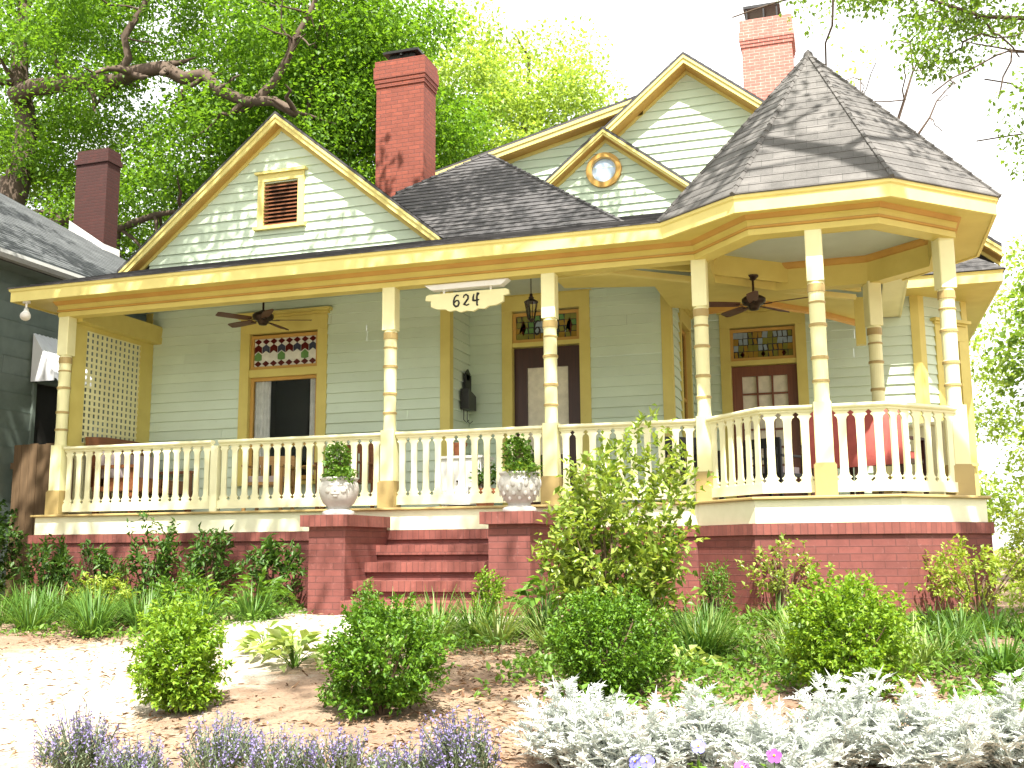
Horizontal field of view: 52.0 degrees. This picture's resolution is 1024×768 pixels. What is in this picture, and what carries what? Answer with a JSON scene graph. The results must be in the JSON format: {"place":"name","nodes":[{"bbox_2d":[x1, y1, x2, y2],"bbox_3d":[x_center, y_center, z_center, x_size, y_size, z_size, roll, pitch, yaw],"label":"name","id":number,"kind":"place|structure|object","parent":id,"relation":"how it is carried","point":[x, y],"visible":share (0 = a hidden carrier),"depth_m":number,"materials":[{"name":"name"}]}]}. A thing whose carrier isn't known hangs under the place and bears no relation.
{"place":"outdoors","nodes":[
{"label":"outdoors","id":0,"kind":"place"},
{"bbox_2d":[0,147,147,595],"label":"neighbour house","id":1,"kind":"structure","parent":0,"point":[36,248],"depth_m":16.48,"materials":[{"name":"grey"}]},
{"bbox_2d":[28,381,57,443],"bbox_3d":[-7.255,0.702,16.322,0.130,1.480,0.720,-3,-9,18],"label":"window","id":2,"kind":"structure","parent":1,"relation":"in","point":[43,408],"depth_m":16.30,"materials":[{"name":"black"}]},
{"bbox_2d":[292,615,463,639],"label":"path","id":3,"kind":"structure","parent":0,"point":[320,628],"depth_m":9.78,"materials":[{"name":"concrete"}]},
{"bbox_2d":[440,455,493,506],"bbox_3d":[-0.562,1.220,12.872,0.580,0.650,0.455,-3,-9,18],"label":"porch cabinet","id":4,"kind":"object","parent":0,"point":[468,464],"visible":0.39,"depth_m":12.71,"materials":[{"name":"white paint"}]},
{"bbox_2d":[0,549,1023,767],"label":"ground","id":5,"kind":"structure","parent":0,"point":[270,676],"depth_m":6.78,"materials":[{"name":"soil"}]},
{"bbox_2d":[0,499,29,592],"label":"ivy bush","id":6,"kind":"object","parent":5,"relation":"on","point":[17,543],"visible":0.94,"depth_m":13.74,"materials":[{"name":"green plant"}]},
{"bbox_2d":[0,580,71,631],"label":"grass clump","id":7,"kind":"object","parent":5,"relation":"on","point":[30,616],"visible":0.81,"depth_m":10.12,"materials":[{"name":"plant"}]},
{"bbox_2d":[7,533,74,596],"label":"broadleaf shrub","id":8,"kind":"object","parent":5,"relation":"on","point":[52,569],"visible":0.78,"depth_m":12.44,"materials":[{"name":"green plant"}]},
{"bbox_2d":[10,574,80,611],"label":"grass clump","id":9,"kind":"object","parent":5,"relation":"on","point":[37,593],"visible":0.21,"depth_m":11.24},
{"bbox_2d":[16,580,92,621],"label":"grass clump","id":10,"kind":"object","parent":5,"relation":"on","point":[57,604],"visible":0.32,"depth_m":10.75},
{"bbox_2d":[5,443,111,596],"bbox_3d":[-6.500,1.936,15.123,1.919,2.220,0.074,-3,-9,18],"label":"wooden fence","id":11,"kind":"object","parent":5,"relation":"on","point":[30,465],"visible":0.22,"depth_m":15.31,"materials":[{"name":"wood"}]},
{"bbox_2d":[31,701,121,767],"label":"lavender plant","id":12,"kind":"object","parent":5,"relation":"on","point":[79,752],"visible":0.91,"depth_m":5.36,"materials":[{"name":"purple plant"}]},
{"bbox_2d":[40,539,135,597],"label":"broadleaf shrub","id":13,"kind":"object","parent":5,"relation":"on","point":[101,562],"visible":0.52,"depth_m":12.31,"materials":[{"name":"green plant"}]},
{"bbox_2d":[39,580,142,638],"bbox_3d":[-3.915,2.087,9.827,1.018,0.551,1.016,-3,-9,18],"label":"grass clump","id":14,"kind":"object","parent":5,"relation":"on","point":[90,621],"visible":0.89,"depth_m":9.72,"materials":[{"name":"plant"}]},
{"bbox_2d":[43,582,138,626],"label":"grass clump","id":15,"kind":"object","parent":5,"relation":"on","point":[94,603],"visible":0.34,"depth_m":10.28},
{"bbox_2d":[65,567,138,609],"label":"yellow shrub","id":16,"kind":"object","parent":5,"relation":"on","point":[111,584],"visible":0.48,"depth_m":11.43,"materials":[{"name":"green plant"}]},
{"bbox_2d":[90,731,172,767],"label":"lavender plant","id":17,"kind":"object","parent":5,"relation":"on","point":[139,759],"visible":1,"depth_m":5.23,"materials":[{"name":"purple plant"}]},
{"bbox_2d":[107,585,188,631],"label":"grass clump","id":18,"kind":"object","parent":5,"relation":"on","point":[132,622],"visible":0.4,"depth_m":10.00,"materials":[{"name":"plant"}]},
{"bbox_2d":[113,509,184,603],"bbox_3d":[-4.197,2.035,12.166,0.851,1.204,0.754,0,-9,0],"label":"broadleaf shrub","id":19,"kind":"object","parent":5,"relation":"on","point":[159,563],"visible":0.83,"depth_m":12.05,"materials":[{"name":"green plant"}]},
{"bbox_2d":[123,584,236,714],"bbox_3d":[-2.095,1.663,6.563,0.647,0.819,0.754,8,-12,-42],"label":"boxwood shrub","id":20,"kind":"object","parent":5,"relation":"on","point":[162,680],"visible":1,"depth_m":6.41,"materials":[{"name":"green plant"}]},
{"bbox_2d":[139,568,229,611],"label":"yellow shrub","id":21,"kind":"object","parent":5,"relation":"on","point":[171,592],"visible":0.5,"depth_m":11.02,"materials":[{"name":"green plant"}]},
{"bbox_2d":[160,585,239,624],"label":"grass clump","id":22,"kind":"object","parent":5,"relation":"on","point":[207,611],"visible":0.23,"depth_m":10.06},
{"bbox_2d":[173,579,236,611],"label":"leafy plant","id":23,"kind":"object","parent":5,"relation":"on","point":[201,592],"visible":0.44,"depth_m":10.67,"materials":[{"name":"green plant"}]},
{"bbox_2d":[178,522,254,598],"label":"broadleaf shrub","id":24,"kind":"object","parent":5,"relation":"on","point":[199,561],"visible":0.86,"depth_m":11.87,"materials":[{"name":"green plant"}]},
{"bbox_2d":[176,708,263,767],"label":"lavender plant","id":25,"kind":"object","parent":5,"relation":"on","point":[222,748],"visible":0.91,"depth_m":5.27,"materials":[{"name":"purple plant"}]},
{"bbox_2d":[203,576,295,622],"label":"grass clump","id":26,"kind":"object","parent":5,"relation":"on","point":[248,607],"visible":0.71,"depth_m":10.23,"materials":[{"name":"plant"}]},
{"bbox_2d":[0,0,506,260],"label":"shade tree","id":27,"kind":"object","parent":5,"relation":"on","point":[309,73],"visible":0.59,"depth_m":26.14,"materials":[{"name":"green plant"}]},
{"bbox_2d":[212,565,298,610],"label":"leafy plant","id":28,"kind":"object","parent":5,"relation":"on","point":[285,590],"visible":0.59,"depth_m":10.95,"materials":[{"name":"green plant"}]},
{"bbox_2d":[231,619,303,661],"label":"hosta","id":29,"kind":"object","parent":5,"relation":"on","point":[250,640],"visible":0.34,"depth_m":8.24,"materials":[{"name":"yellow plant"}]},
{"bbox_2d":[236,532,307,605],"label":"broadleaf shrub","id":30,"kind":"object","parent":5,"relation":"on","point":[287,566],"visible":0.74,"depth_m":11.57,"materials":[{"name":"green plant"}]},
{"bbox_2d":[235,721,319,767],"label":"lavender plant","id":31,"kind":"object","parent":5,"relation":"on","point":[274,759],"visible":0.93,"depth_m":5.10,"materials":[{"name":"purple plant"}]},
{"bbox_2d":[247,625,331,671],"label":"hosta","id":32,"kind":"object","parent":5,"relation":"on","point":[289,647],"visible":0.77,"depth_m":7.73,"materials":[{"name":"green plant"}]},
{"bbox_2d":[304,722,389,767],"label":"lavender plant","id":33,"kind":"object","parent":5,"relation":"on","point":[337,756],"visible":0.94,"depth_m":5.05,"materials":[{"name":"purple plant"}]},
{"bbox_2d":[348,577,383,616],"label":"upright plant","id":34,"kind":"object","parent":5,"relation":"on","point":[365,592],"visible":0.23,"depth_m":8.90,"materials":[{"name":"green plant"}]},
{"bbox_2d":[312,591,461,721],"bbox_3d":[-0.806,1.637,6.369,0.815,0.766,1.126,4,-10,-25],"label":"boxwood shrub","id":35,"kind":"object","parent":5,"relation":"on","point":[384,686],"visible":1,"depth_m":6.15,"materials":[{"name":"green plant"}]},
{"bbox_2d":[363,732,450,767],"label":"lavender plant","id":36,"kind":"object","parent":5,"relation":"on","point":[397,760],"visible":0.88,"depth_m":4.91,"materials":[{"name":"purple plant"}]},
{"bbox_2d":[393,586,470,634],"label":"grass clump","id":37,"kind":"object","parent":5,"relation":"on","point":[440,610],"visible":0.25,"depth_m":9.13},
{"bbox_2d":[403,592,486,641],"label":"grass clump","id":38,"kind":"object","parent":5,"relation":"on","point":[449,630],"visible":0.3,"depth_m":8.62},
{"bbox_2d":[415,705,504,767],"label":"lavender plant","id":39,"kind":"object","parent":5,"relation":"on","point":[456,748],"visible":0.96,"depth_m":4.95,"materials":[{"name":"purple plant"}]},
{"bbox_2d":[434,586,513,638],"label":"grass clump","id":40,"kind":"object","parent":5,"relation":"on","point":[472,630],"visible":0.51,"depth_m":8.92,"materials":[{"name":"plant"}]},
{"bbox_2d":[470,565,509,624],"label":"upright plant","id":41,"kind":"object","parent":5,"relation":"on","point":[499,585],"visible":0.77,"depth_m":9.42,"materials":[{"name":"green plant"}]},
{"bbox_2d":[448,584,537,644],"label":"grass clump","id":42,"kind":"object","parent":5,"relation":"on","point":[485,628],"visible":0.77,"depth_m":8.56,"materials":[{"name":"plant"}]},
{"bbox_2d":[374,0,634,384],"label":"spring tree","id":43,"kind":"object","parent":5,"relation":"on","point":[483,73],"visible":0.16,"depth_m":31.33,"materials":[{"name":"green plant"}]},
{"bbox_2d":[7,2,1005,619],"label":"porch house","id":44,"kind":"structure","parent":5,"relation":"on","point":[657,214],"depth_m":13.34,"materials":[{"name":"green wood"}]},
{"bbox_2d":[85,437,193,513],"bbox_3d":[-5.116,1.286,14.468,0.820,1.080,1.360,-3,-9,18],"label":"porch settee","id":45,"kind":"object","parent":44,"relation":"on","point":[90,441],"visible":0.37,"depth_m":14.22,"materials":[{"name":"brown wood"}]},
{"bbox_2d":[215,302,311,330],"bbox_3d":[-3.271,-1.058,14.030,1.190,0.550,1.252,0,-9,-2],"label":"ceiling fan","id":46,"kind":"object","parent":44,"relation":"hanging from","point":[262,317],"visible":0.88,"depth_m":13.92,"materials":[{"name":"brown metal"}]},
{"bbox_2d":[241,456,295,510],"bbox_3d":[-3.243,1.341,14.002,0.570,0.800,0.552,-1,-9,6],"label":"porch chair","id":47,"kind":"object","parent":44,"relation":"on","point":[282,472],"visible":0.41,"depth_m":14.19,"materials":[{"name":"brown wood"}]},
{"bbox_2d":[237,306,346,485],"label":"window","id":48,"kind":"structure","parent":44,"relation":"in","point":[283,373],"depth_m":14.97,"materials":[{"name":"yellow paint"}]},
{"bbox_2d":[319,476,358,514],"bbox_3d":[-1.858,1.206,11.251,0.430,0.405,0.436,-3,-9,18],"label":"garden urn","id":49,"kind":"object","parent":44,"relation":"on","point":[338,496],"visible":0.87,"depth_m":11.10,"materials":[{"name":"stone"}]},
{"bbox_2d":[320,441,358,483],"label":"potted plant","id":50,"kind":"object","parent":49,"relation":"in","point":[342,468],"visible":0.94,"depth_m":11.23,"materials":[{"name":"green plant"}]},
{"bbox_2d":[314,443,374,508],"bbox_3d":[-2.150,1.204,13.505,0.570,0.900,0.552,-7,-11,35],"label":"porch chair","id":51,"kind":"object","parent":44,"relation":"on","point":[370,461],"visible":0.28,"depth_m":13.60,"materials":[{"name":"brown wood"}]},
{"bbox_2d":[425,278,510,312],"bbox_3d":[-0.520,-1.006,12.220,1.040,0.345,0.120,-3,-9,18],"label":"number sign","id":52,"kind":"object","parent":44,"relation":"hanging from","point":[471,301],"visible":1,"depth_m":12.19,"materials":[{"name":"beige paint"}]},
{"bbox_2d":[461,369,475,423],"bbox_3d":[-0.598,0.167,14.500,0.120,0.766,0.320,-3,-9,18],"label":"mailbox","id":53,"kind":"object","parent":44,"relation":"attached to","point":[468,400],"visible":1,"depth_m":14.42,"materials":[{"name":"grey metal"}]},
{"bbox_2d":[469,462,495,505],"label":"potted plant","id":54,"kind":"object","parent":44,"relation":"on","point":[492,475],"visible":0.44,"depth_m":12.47,"materials":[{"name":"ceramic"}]},
{"bbox_2d":[497,471,541,510],"bbox_3d":[0.075,1.095,10.638,0.436,0.405,0.451,-3,-9,18],"label":"garden urn","id":55,"kind":"object","parent":44,"relation":"on","point":[519,492],"visible":0.98,"depth_m":10.48,"materials":[{"name":"ceramic"}]},
{"bbox_2d":[501,432,541,477],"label":"potted plant","id":56,"kind":"object","parent":55,"relation":"in","point":[512,463],"visible":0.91,"depth_m":10.61,"materials":[{"name":"green plant"}]},
{"bbox_2d":[524,279,537,322],"bbox_3d":[0.232,-1.147,12.825,0.180,0.820,0.180,-3,-9,18],"label":"hanging lantern","id":57,"kind":"object","parent":44,"relation":"hanging from","point":[530,300],"visible":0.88,"depth_m":12.78,"materials":[{"name":"brown metal"}]},
{"bbox_2d":[514,345,580,490],"bbox_3d":[0.497,0.621,14.439,0.962,2.300,0.110,-3,-9,18],"label":"front door","id":58,"kind":"structure","parent":44,"relation":"in","point":[528,362],"depth_m":14.55,"materials":[{"name":"brown wood"}]},
{"bbox_2d":[586,152,621,187],"bbox_3d":[1.409,-3.270,16.073,0.550,0.550,0.080,-3,-9,18],"label":"round window","id":59,"kind":"structure","parent":44,"relation":"in","point":[607,180],"depth_m":16.06,"materials":[{"name":"paint"}]},
{"bbox_2d":[673,308,694,467],"bbox_3d":[2.446,0.100,15.151,0.345,2.480,1.180,-3,-9,18],"label":"window","id":60,"kind":"structure","parent":44,"relation":"in","point":[685,316],"depth_m":15.48,"materials":[{"name":"yellow paint"}]},
{"bbox_2d":[658,436,723,501],"bbox_3d":[2.117,1.024,12.402,0.570,0.850,0.552,3,-10,-22],"label":"porch chair","id":61,"kind":"object","parent":44,"relation":"on","point":[683,439],"visible":0.18,"depth_m":12.59,"materials":[{"name":"black metal"}]},
{"bbox_2d":[709,274,807,316],"bbox_3d":[2.903,-1.078,12.494,1.190,0.420,1.252,7,-11,-39],"label":"ceiling fan","id":62,"kind":"object","parent":44,"relation":"hanging from","point":[753,300],"visible":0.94,"depth_m":12.41,"materials":[{"name":"brown metal"}]},
{"bbox_2d":[732,364,802,497],"bbox_3d":[3.793,0.822,15.593,0.952,2.210,0.050,-3,-9,18],"label":"porch door","id":63,"kind":"structure","parent":44,"relation":"in","point":[770,385],"depth_m":15.67,"materials":[{"name":"red wood"}]},
{"bbox_2d":[743,437,803,496],"bbox_3d":[3.283,1.120,13.075,0.552,0.850,0.570,7,-12,-40],"label":"porch chair","id":64,"kind":"object","parent":44,"relation":"on","point":[780,468],"visible":0.37,"depth_m":12.91,"materials":[{"name":"black metal"}]},
{"bbox_2d":[800,411,863,495],"bbox_3d":[3.465,0.794,11.388,0.620,0.970,0.610,-1,-9,6],"label":"porch chair","id":65,"kind":"object","parent":44,"relation":"on","point":[835,441],"visible":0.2,"depth_m":11.15,"materials":[{"name":"brown wood"}]},
{"bbox_2d":[847,409,928,494],"bbox_3d":[3.959,0.734,11.025,0.610,0.970,0.620,8,-12,-43],"label":"porch chair","id":66,"kind":"object","parent":44,"relation":"on","point":[870,445],"visible":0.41,"depth_m":10.91,"materials":[{"name":"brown wood"}]},
{"bbox_2d":[926,317,978,466],"bbox_3d":[6.370,0.128,15.233,0.740,2.130,0.275,4,-10,-27],"label":"window","id":67,"kind":"structure","parent":44,"relation":"in","point":[961,324],"depth_m":15.22,"materials":[{"name":"yellow paint"}]},
{"bbox_2d":[0,594,1023,724],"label":"ground cover","id":68,"kind":"object","parent":5,"relation":"on","point":[546,662],"visible":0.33,"depth_m":7.02,"materials":[{"name":"green plant"}]},
{"bbox_2d":[498,583,569,637],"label":"grass clump","id":69,"kind":"object","parent":5,"relation":"on","point":[534,614],"visible":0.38,"depth_m":8.75,"materials":[{"name":"plant"}]},
{"bbox_2d":[504,574,571,614],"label":"leafy plant","id":70,"kind":"object","parent":5,"relation":"on","point":[536,581],"visible":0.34,"depth_m":9.53,"materials":[{"name":"green plant"}]},
{"bbox_2d":[500,591,576,650],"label":"grass clump","id":71,"kind":"object","parent":5,"relation":"on","point":[539,641],"visible":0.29,"depth_m":8.21,"materials":[{"name":"plant"}]},
{"bbox_2d":[498,675,645,767],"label":"silver plant","id":72,"kind":"object","parent":5,"relation":"on","point":[562,715],"visible":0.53,"depth_m":5.00,"materials":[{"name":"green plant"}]},
{"bbox_2d":[542,582,678,697],"bbox_3d":[0.618,1.622,6.615,0.853,0.728,0.752,2,-9,-18],"label":"boxwood shrub","id":73,"kind":"object","parent":5,"relation":"on","point":[575,658],"visible":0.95,"depth_m":6.48,"materials":[{"name":"green plant"}]},
{"bbox_2d":[527,403,717,645],"bbox_3d":[0.892,1.123,8.410,1.532,1.998,1.532,2,-9,-14],"label":"tall shrub","id":74,"kind":"object","parent":5,"relation":"on","point":[576,571],"visible":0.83,"depth_m":8.12,"materials":[{"name":"green plant"}]},
{"bbox_2d":[555,685,690,767],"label":"silver plant","id":75,"kind":"object","parent":5,"relation":"on","point":[620,747],"visible":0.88,"depth_m":4.72,"materials":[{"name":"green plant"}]},
{"bbox_2d":[655,644,734,672],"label":"hosta","id":76,"kind":"object","parent":5,"relation":"on","point":[690,652],"visible":0.53,"depth_m":7.09,"materials":[{"name":"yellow plant"}]},
{"bbox_2d":[687,739,706,767],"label":"pansy","id":77,"kind":"object","parent":5,"relation":"on","point":[698,745],"visible":1,"depth_m":4.54,"materials":[{"name":"white plant"}]},
{"bbox_2d":[657,617,741,657],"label":"grass clump","id":78,"kind":"object","parent":5,"relation":"on","point":[705,644],"visible":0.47,"depth_m":7.57,"materials":[{"name":"plant"}]},
{"bbox_2d":[660,607,743,645],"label":"grass clump","id":79,"kind":"object","parent":5,"relation":"on","point":[700,627],"visible":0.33,"depth_m":7.83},
{"bbox_2d":[659,607,749,653],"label":"grass clump","id":80,"kind":"object","parent":5,"relation":"on","point":[708,624],"visible":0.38,"depth_m":7.76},
{"bbox_2d":[634,676,781,767],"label":"silver plant","id":81,"kind":"object","parent":5,"relation":"on","point":[712,725],"visible":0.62,"depth_m":4.77,"materials":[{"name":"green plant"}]},
{"bbox_2d":[665,607,758,659],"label":"grass clump","id":82,"kind":"object","parent":5,"relation":"on","point":[729,637],"visible":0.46,"depth_m":7.67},
{"bbox_2d":[676,593,755,629],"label":"grass clump","id":83,"kind":"object","parent":5,"relation":"on","point":[706,609],"visible":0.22,"depth_m":8.57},
{"bbox_2d":[698,558,736,620],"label":"shrub","id":84,"kind":"object","parent":5,"relation":"on","point":[708,584],"visible":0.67,"depth_m":8.94,"materials":[{"name":"green plant"}]},
{"bbox_2d":[737,593,798,628],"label":"grass clump","id":85,"kind":"object","parent":5,"relation":"on","point":[771,610],"visible":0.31,"depth_m":8.92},
{"bbox_2d":[753,625,796,670],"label":"grass clump","id":86,"kind":"object","parent":5,"relation":"on","point":[783,651],"visible":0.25,"depth_m":7.17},
{"bbox_2d":[735,532,820,611],"bbox_3d":[2.473,1.760,9.522,0.730,0.831,0.844,1,-9,-10],"label":"twiggy shrub","id":87,"kind":"object","parent":5,"relation":"on","point":[775,586],"visible":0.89,"depth_m":9.55,"materials":[{"name":"green plant"}]},
{"bbox_2d":[759,601,801,639],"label":"grass clump","id":88,"kind":"object","parent":5,"relation":"on","point":[786,619],"visible":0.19,"depth_m":8.40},
{"bbox_2d":[703,690,862,767],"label":"silver plant","id":89,"kind":"object","parent":5,"relation":"on","point":[758,743],"visible":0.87,"depth_m":4.57,"materials":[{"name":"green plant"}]},
{"bbox_2d":[771,664,923,767],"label":"silver plant","id":90,"kind":"object","parent":5,"relation":"on","point":[850,714],"visible":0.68,"depth_m":4.81,"materials":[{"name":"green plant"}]},
{"bbox_2d":[775,561,928,704],"bbox_3d":[1.982,1.486,6.265,0.788,0.848,0.879,6,-11,-37],"label":"boxwood shrub","id":91,"kind":"object","parent":5,"relation":"on","point":[831,652],"visible":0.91,"depth_m":6.15,"materials":[{"name":"green plant"}]},
{"bbox_2d":[732,0,1023,181],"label":"side tree","id":92,"kind":"object","parent":5,"relation":"on","point":[967,19],"visible":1,"depth_m":16.17,"materials":[{"name":"green plant"}]},
{"bbox_2d":[828,0,969,134],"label":"bare tree","id":93,"kind":"object","parent":5,"relation":"on","point":[904,99],"visible":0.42,"depth_m":25.68,"materials":[{"name":"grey plant"}]},
{"bbox_2d":[872,610,961,675],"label":"grass clump","id":94,"kind":"object","parent":5,"relation":"on","point":[922,662],"visible":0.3,"depth_m":6.90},
{"bbox_2d":[853,674,1018,767],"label":"silver plant","id":95,"kind":"object","parent":5,"relation":"on","point":[966,750],"visible":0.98,"depth_m":4.58,"materials":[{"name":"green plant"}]},
{"bbox_2d":[905,593,971,632],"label":"grass clump","id":96,"kind":"object","parent":5,"relation":"on","point":[928,613],"visible":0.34,"depth_m":8.29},
{"bbox_2d":[898,611,986,671],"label":"grass clump","id":97,"kind":"object","parent":5,"relation":"on","point":[937,659],"visible":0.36,"depth_m":6.99,"materials":[{"name":"plant"}]},
{"bbox_2d":[905,610,1003,665],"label":"grass clump","id":98,"kind":"object","parent":5,"relation":"on","point":[955,642],"visible":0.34,"depth_m":7.15,"materials":[{"name":"plant"}]},
{"bbox_2d":[925,600,1005,643],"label":"grass clump","id":99,"kind":"object","parent":5,"relation":"on","point":[952,630],"visible":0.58,"depth_m":7.92,"materials":[{"name":"plant"}]},
{"bbox_2d":[915,533,1023,620],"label":"twiggy shrub","id":100,"kind":"object","parent":5,"relation":"on","point":[994,562],"visible":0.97,"depth_m":9.17,"materials":[{"name":"green plant"}]},
{"bbox_2d":[934,667,1023,767],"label":"silver plant","id":101,"kind":"object","parent":5,"relation":"on","point":[1008,722],"visible":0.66,"depth_m":4.71,"materials":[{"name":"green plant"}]},
{"bbox_2d":[942,619,1023,677],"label":"grass clump","id":102,"kind":"object","parent":5,"relation":"on","point":[1005,652],"visible":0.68,"depth_m":6.72,"materials":[{"name":"plant"}]},
{"bbox_2d":[959,598,1020,632],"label":"grass clump","id":103,"kind":"object","parent":5,"relation":"on","point":[990,620],"visible":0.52,"depth_m":8.25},
{"bbox_2d":[969,234,1023,546],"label":"background tree","id":104,"kind":"object","parent":5,"relation":"on","point":[1003,504],"visible":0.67,"depth_m":27.43,"materials":[{"name":"green plant"}]},
{"bbox_2d":[981,240,1023,445],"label":"side tree","id":105,"kind":"object","parent":5,"relation":"on","point":[1010,379],"visible":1,"depth_m":18.94,"materials":[{"name":"green plant"}]},
{"bbox_2d":[999,503,1023,593],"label":"twiggy shrub","id":106,"kind":"object","parent":5,"relation":"on","point":[1018,538],"visible":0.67,"depth_m":10.08,"materials":[{"name":"green plant"}]},
{"bbox_2d":[0,0,1023,548],"label":"sky","id":107,"kind":"structure","parent":0,"point":[646,36],"materials":[{"name":"white"}]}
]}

